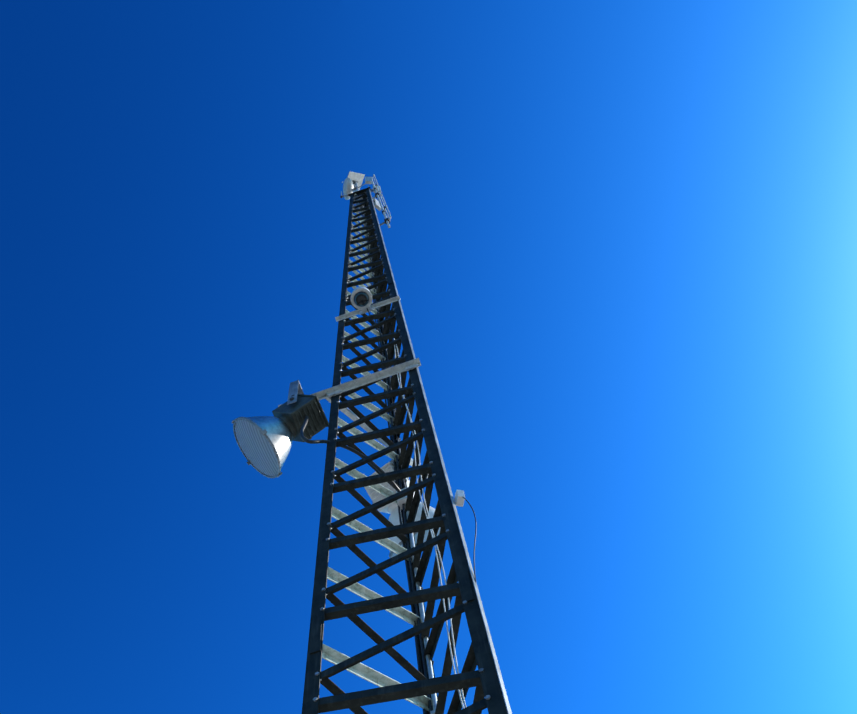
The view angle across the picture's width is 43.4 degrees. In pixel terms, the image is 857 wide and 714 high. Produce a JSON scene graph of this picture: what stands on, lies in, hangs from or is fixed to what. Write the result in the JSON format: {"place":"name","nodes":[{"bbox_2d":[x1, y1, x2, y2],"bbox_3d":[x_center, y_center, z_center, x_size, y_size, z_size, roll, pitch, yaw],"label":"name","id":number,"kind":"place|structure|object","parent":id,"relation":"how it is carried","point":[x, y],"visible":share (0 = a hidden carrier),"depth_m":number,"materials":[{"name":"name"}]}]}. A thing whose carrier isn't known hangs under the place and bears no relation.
{"place":"outdoors","nodes":[
{"label":"outdoors","id":0,"kind":"place"},
{"bbox_2d":[0,0,856,713],"label":"sky","id":1,"kind":"structure","parent":0,"point":[620,241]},
{"bbox_3d":[0.363,3.242,-0.552,1.900,0.300,1.900,-19,-71,2],"label":"footing","id":2,"kind":"object","parent":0,"visible":0},
{"bbox_2d":[302,187,507,713],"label":"lattice tower","id":3,"kind":"structure","parent":2,"relation":"on","point":[483,679],"depth_m":5.84,"materials":[{"name":"galvanised steel"}]},
{"bbox_2d":[300,416,400,491],"bbox_3d":[-0.501,0.627,7.225,0.783,0.563,0.113,28,-76,-13],"label":"lamp cable","id":4,"kind":"object","parent":3,"relation":"attached to","point":[372,463],"visible":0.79,"depth_m":7.05,"materials":[{"name":"black plastic"}]},
{"bbox_2d":[278,358,427,477],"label":"lamp arms","id":5,"kind":"object","parent":3,"relation":"attached to","point":[327,394],"visible":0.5,"depth_m":7.93},
{"bbox_2d":[231,380,328,477],"bbox_3d":[-1.030,0.497,7.543,0.648,0.821,0.484,-19,-71,2],"label":"flood light","id":6,"kind":"object","parent":5,"relation":"attached to","point":[264,443],"visible":0.94,"depth_m":7.38,"materials":[{"name":"metal"}]},
{"bbox_2d":[340,171,390,227],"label":"aerials","id":7,"kind":"object","parent":3,"relation":"attached to","point":[353,181],"visible":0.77,"depth_m":16.59,"materials":[{"name":"grey plastic"}]},
{"bbox_2d":[335,286,399,321],"bbox_3d":[-0.583,-0.513,9.673,0.618,0.286,0.263,-19,-71,2],"label":"dome camera","id":8,"kind":"object","parent":3,"relation":"attached to","point":[361,299],"visible":1,"depth_m":9.62,"materials":[{"name":"grey metal"}]},
{"bbox_2d":[364,204,405,487],"bbox_3d":[-0.267,0.486,8.359,0.034,18.001,0.506,-21,-71,2],"label":"feeder","id":9,"kind":"object","parent":3,"relation":"attached to","point":[404,486],"visible":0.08,"depth_m":9.24,"materials":[{"name":"black"}]},
{"bbox_2d":[366,308,404,484],"bbox_3d":[-0.360,0.164,8.530,0.085,2.740,0.622,-19,-71,2],"label":"cable","id":10,"kind":"object","parent":3,"relation":"attached to","point":[390,389],"visible":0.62,"depth_m":8.81,"materials":[{"name":"black rubber"}]},
{"bbox_2d":[359,203,425,713],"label":"feeder","id":11,"kind":"object","parent":3,"relation":"attached to","point":[412,610],"visible":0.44,"depth_m":6.33,"materials":[{"name":"black"}]},
{"bbox_2d":[361,202,431,713],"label":"feeder","id":12,"kind":"object","parent":3,"relation":"attached to","point":[418,620],"visible":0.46,"depth_m":6.41,"materials":[{"name":"black"}]},
{"bbox_2d":[364,459,440,557],"bbox_3d":[-0.180,1.088,7.799,0.520,0.840,0.692,-36,-73,8],"label":"flood light","id":13,"kind":"object","parent":3,"relation":"attached to","point":[391,509],"visible":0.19,"depth_m":7.65,"materials":[{"name":"white paint"}]},
{"bbox_2d":[394,338,463,708],"bbox_3d":[0.050,1.079,5.443,0.121,8.060,0.058,-19,-71,2],"label":"signal wire","id":14,"kind":"object","parent":3,"relation":"attached to","point":[436,557],"visible":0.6,"depth_m":5.42,"materials":[{"name":"white"}]},
{"bbox_2d":[396,344,465,707],"bbox_3d":[0.063,1.030,5.428,0.166,8.060,0.059,-30,-72,6],"label":"signal wire","id":15,"kind":"object","parent":3,"relation":"attached to","point":[438,553],"visible":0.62,"depth_m":5.36,"materials":[{"name":"white"}]},
{"bbox_2d":[368,186,511,713],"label":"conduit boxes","id":16,"kind":"object","parent":3,"relation":"attached to","point":[459,499],"visible":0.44,"depth_m":5.69,"materials":[{"name":"white paint"}]},
{"bbox_2d":[463,497,476,581],"bbox_3d":[0.215,0.871,5.281,0.079,0.861,0.014,-28,-72,5],"label":"cable","id":17,"kind":"object","parent":16,"relation":"attached to","point":[475,538],"visible":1,"depth_m":5.23,"materials":[{"name":"black plastic"}]}
]}

